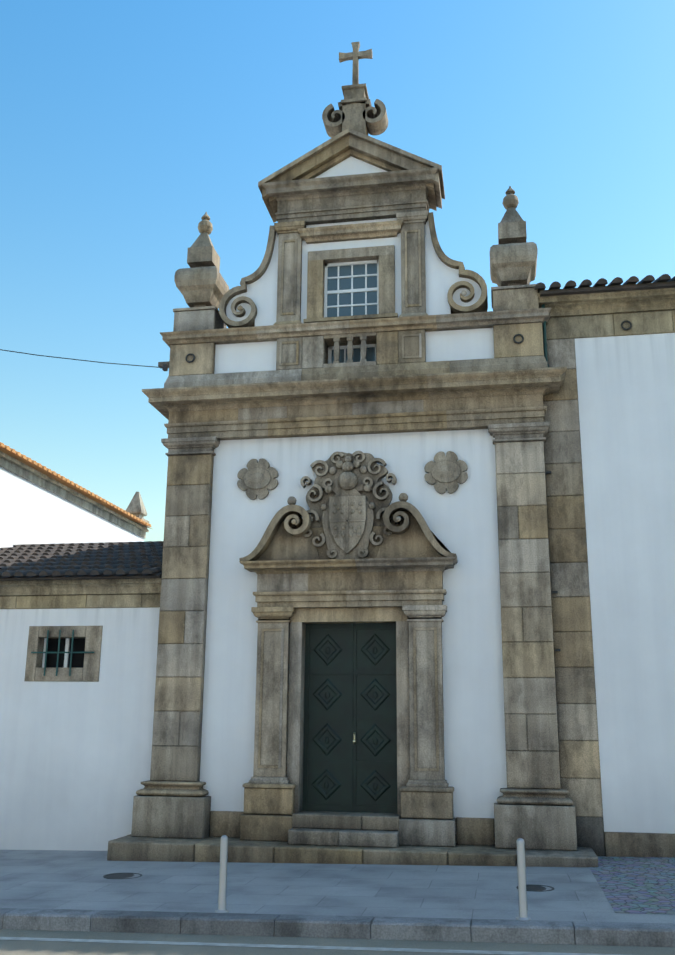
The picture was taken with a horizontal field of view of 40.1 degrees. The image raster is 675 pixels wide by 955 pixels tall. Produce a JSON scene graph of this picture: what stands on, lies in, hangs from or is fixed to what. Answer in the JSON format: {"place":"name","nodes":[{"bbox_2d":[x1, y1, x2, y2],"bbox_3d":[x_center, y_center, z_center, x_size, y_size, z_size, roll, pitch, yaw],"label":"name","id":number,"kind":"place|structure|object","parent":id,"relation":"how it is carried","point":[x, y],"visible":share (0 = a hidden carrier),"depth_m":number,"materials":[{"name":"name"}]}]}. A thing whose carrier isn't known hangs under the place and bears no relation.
{"place":"outdoors","nodes":[
{"label":"outdoors","id":0,"kind":"place"},
{"bbox_2d":[0,850,674,922],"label":"pavement","id":1,"kind":"structure","parent":0,"point":[53,879],"depth_m":11.26,"materials":[{"name":"grey stone"}]},
{"bbox_2d":[0,467,143,547],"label":"wall","id":2,"kind":"structure","parent":1,"relation":"on","point":[31,513],"depth_m":21.97,"materials":[{"name":"white paint"}]},
{"bbox_2d":[0,451,148,537],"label":"roof cornice","id":3,"kind":"structure","parent":2,"relation":"attached to","point":[136,507],"depth_m":23.81,"materials":[{"name":"grey stone"}]},
{"bbox_2d":[0,442,150,528],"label":"roof tiles","id":4,"kind":"object","parent":3,"relation":"on","point":[24,459],"visible":0.71,"depth_m":22.86,"materials":[{"name":"orange tile"}]},
{"bbox_2d":[0,607,159,850],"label":"wall","id":5,"kind":"structure","parent":1,"relation":"on","point":[75,763],"depth_m":15.37,"materials":[{"name":"white paint"}]},
{"bbox_2d":[24,626,102,681],"bbox_3d":[-4.645,3.027,15.871,1.340,0.930,0.270,-2,-15,10],"label":"stone window surround","id":6,"kind":"object","parent":5,"relation":"in","point":[87,672],"visible":0.79,"depth_m":15.74,"materials":[{"name":"beige stone"}]},
{"bbox_2d":[31,630,93,675],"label":"window bars","id":7,"kind":"object","parent":6,"relation":"attached to","point":[58,652],"visible":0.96,"depth_m":15.71,"materials":[{"name":"metal"}]},
{"bbox_2d":[46,638,85,667],"bbox_3d":[-4.641,3.092,16.178,1.000,0.700,0.050,-2,-15,10],"label":"window glass","id":8,"kind":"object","parent":6,"relation":"in","point":[77,658],"depth_m":16.18,"materials":[{"name":"black glass"}]},
{"bbox_2d":[42,638,69,667],"bbox_3d":[-4.676,3.036,15.984,0.860,0.510,0.040,-2,-15,10],"label":"window frame","id":9,"kind":"object","parent":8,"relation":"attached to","point":[66,656],"visible":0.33,"depth_m":15.99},
{"bbox_2d":[0,578,160,608],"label":"stone cornice","id":10,"kind":"structure","parent":5,"relation":"on","point":[92,593],"depth_m":15.90,"materials":[{"name":"beige stone"}]},
{"bbox_2d":[0,541,162,580],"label":"annex roof tiles","id":11,"kind":"object","parent":10,"relation":"on","point":[89,561],"visible":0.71,"depth_m":17.15,"materials":[{"name":"brown tile"}]},
{"bbox_2d":[103,873,141,878],"bbox_3d":[-2.866,5.331,12.358,0.510,0.023,0.510,-2,-15,10],"label":"manhole","id":12,"kind":"object","parent":1,"relation":"on","point":[118,876],"visible":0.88,"depth_m":12.38,"materials":[{"name":"metal"}]},
{"bbox_2d":[215,835,228,912],"bbox_3d":[-1.243,4.302,10.059,0.150,0.777,0.150,-2,-15,10],"label":"bollard","id":13,"kind":"object","parent":1,"relation":"on","point":[223,875],"visible":1,"depth_m":10.02,"materials":[{"name":"silver metal"}]},
{"bbox_2d":[107,128,597,866],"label":"church facade","id":14,"kind":"structure","parent":1,"relation":"on","point":[401,384],"depth_m":15.10,"materials":[{"name":"beige stone"}]},
{"bbox_2d":[0,349,167,370],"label":"overhead cables","id":15,"kind":"object","parent":14,"relation":"attached to","point":[165,367],"visible":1,"depth_m":15.24,"materials":[{"name":"metal"}]},
{"bbox_2d":[158,361,168,368],"bbox_3d":[-3.096,-2.034,16.716,0.260,0.080,0.120,-2,-15,10],"label":"bracket","id":16,"kind":"object","parent":14,"relation":"attached to","point":[160,364],"visible":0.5,"depth_m":16.67,"materials":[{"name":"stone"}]},
{"bbox_2d":[302,623,397,812],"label":"chapel door leaves","id":17,"kind":"object","parent":14,"relation":"attached to","point":[350,686],"visible":0.98,"depth_m":14.75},
{"bbox_2d":[353,732,355,743],"bbox_3d":[0.265,4.113,14.611,0.053,0.180,0.078,-2,-15,10],"label":"door handle","id":18,"kind":"object","parent":17,"relation":"attached to","point":[354,737],"depth_m":14.62,"materials":[{"name":"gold metal"}]},
{"bbox_2d":[324,260,378,316],"bbox_3d":[0.262,-3.323,16.493,1.000,1.120,0.060,-2,-15,10],"label":"sash window frame","id":19,"kind":"object","parent":14,"relation":"attached to","point":[351,290],"visible":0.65,"depth_m":16.50,"materials":[{"name":"white paint"}]},
{"bbox_2d":[327,263,376,316],"bbox_3d":[0.263,-3.321,16.501,0.980,1.100,0.007,-2,-15,10],"label":"sash window glass","id":20,"kind":"object","parent":19,"relation":"attached to","point":[345,284],"depth_m":16.50,"materials":[{"name":"blue"}]},
{"bbox_2d":[328,344,375,363],"bbox_3d":[0.278,-2.092,16.337,0.880,0.500,0.060,-2,-15,10],"label":"attic window frame","id":21,"kind":"object","parent":14,"relation":"attached to","point":[331,348],"visible":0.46,"depth_m":16.37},
{"bbox_2d":[332,347,374,362],"bbox_3d":[0.280,-2.090,16.346,0.860,0.480,0.007,-2,-15,10],"label":"attic window glass","id":22,"kind":"object","parent":21,"relation":"in","point":[370,356],"visible":0.14,"depth_m":16.35,"materials":[{"name":"glass"}]},
{"bbox_2d":[237,451,467,558],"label":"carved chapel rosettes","id":23,"kind":"object","parent":14,"relation":"attached to","point":[348,498],"visible":0.94,"depth_m":15.30,"materials":[{"name":"stone"}]},
{"bbox_2d":[174,42,537,308],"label":"rooftop finials","id":24,"kind":"object","parent":14,"relation":"attached to","point":[200,282],"visible":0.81,"depth_m":16.91,"materials":[{"name":"stone"}]},
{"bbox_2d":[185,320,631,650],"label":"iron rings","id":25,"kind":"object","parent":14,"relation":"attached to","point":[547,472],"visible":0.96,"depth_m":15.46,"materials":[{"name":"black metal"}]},
{"bbox_2d":[516,838,530,920],"bbox_3d":[1.896,4.122,9.513,0.150,0.777,0.150,-2,-15,10],"label":"bollard","id":26,"kind":"object","parent":1,"relation":"on","point":[521,869],"visible":1,"depth_m":9.48,"materials":[{"name":"silver metal"}]},
{"bbox_2d":[516,884,554,891],"bbox_3d":[2.382,4.948,11.130,0.450,0.023,0.450,-2,-15,10],"label":"manhole","id":27,"kind":"object","parent":1,"relation":"on","point":[535,888],"visible":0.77,"depth_m":11.10,"materials":[{"name":"metal"}]},
{"bbox_2d":[575,333,674,833],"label":"wall","id":28,"kind":"structure","parent":1,"relation":"on","point":[626,392],"depth_m":14.58,"materials":[{"name":"white paint"}]},
{"bbox_2d":[537,288,674,339],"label":"cornice","id":29,"kind":"structure","parent":28,"relation":"attached to","point":[607,314],"depth_m":15.56,"materials":[{"name":"beige stone"}]},
{"bbox_2d":[540,282,674,296],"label":"building eave board","id":30,"kind":"object","parent":29,"relation":"on","point":[609,289],"visible":0.4,"depth_m":15.38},
{"bbox_2d":[535,274,674,292],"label":"roof tiles","id":31,"kind":"object","parent":30,"relation":"on","point":[616,281],"visible":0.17,"depth_m":15.37,"materials":[{"name":"brown ceramic"}]},
{"bbox_2d":[589,856,674,913],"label":"pavement cobbles","id":32,"kind":"object","parent":1,"relation":"on","point":[641,885],"visible":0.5,"depth_m":11.38,"materials":[{"name":"grey stone"}]},
{"bbox_2d":[0,929,674,954],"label":"road","id":33,"kind":"structure","parent":0,"point":[20,947],"depth_m":9.03,"materials":[{"name":"grey asphalt"}]},
{"bbox_2d":[0,937,620,954],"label":"road edge line","id":34,"kind":"object","parent":33,"relation":"on","point":[288,946],"visible":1,"depth_m":9.01,"materials":[{"name":"paint"}]},
{"bbox_2d":[0,908,674,946],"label":"kerb","id":35,"kind":"structure","parent":33,"relation":"on","point":[504,931],"depth_m":9.40,"materials":[{"name":"stone"}]},
{"bbox_2d":[0,0,674,541],"label":"sky","id":36,"kind":"structure","parent":0,"point":[124,123],"materials":[{"name":"blue"}]},
{"bbox_2d":[541,304,548,366],"bbox_3d":[3.478,-2.272,15.572,0.083,1.641,0.153,4,-15,-12],"label":"building downpipe","id":37,"kind":"object","parent":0,"point":[544,338],"visible":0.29,"depth_m":15.53,"materials":[{"name":"metal"}]},
{"bbox_2d":[576,817,605,855],"bbox_3d":[3.668,5.632,13.779,0.600,1.120,0.330,-2,-15,10],"label":"pilaster base","id":38,"kind":"object","parent":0,"point":[590,831],"visible":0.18,"depth_m":13.69,"materials":[{"name":"grey stone"}]},
{"bbox_2d":[543,338,674,857],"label":"building base quoins","id":39,"kind":"object","parent":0,"point":[579,761],"visible":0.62,"depth_m":14.51,"materials":[{"name":"beige stone"}]}
]}

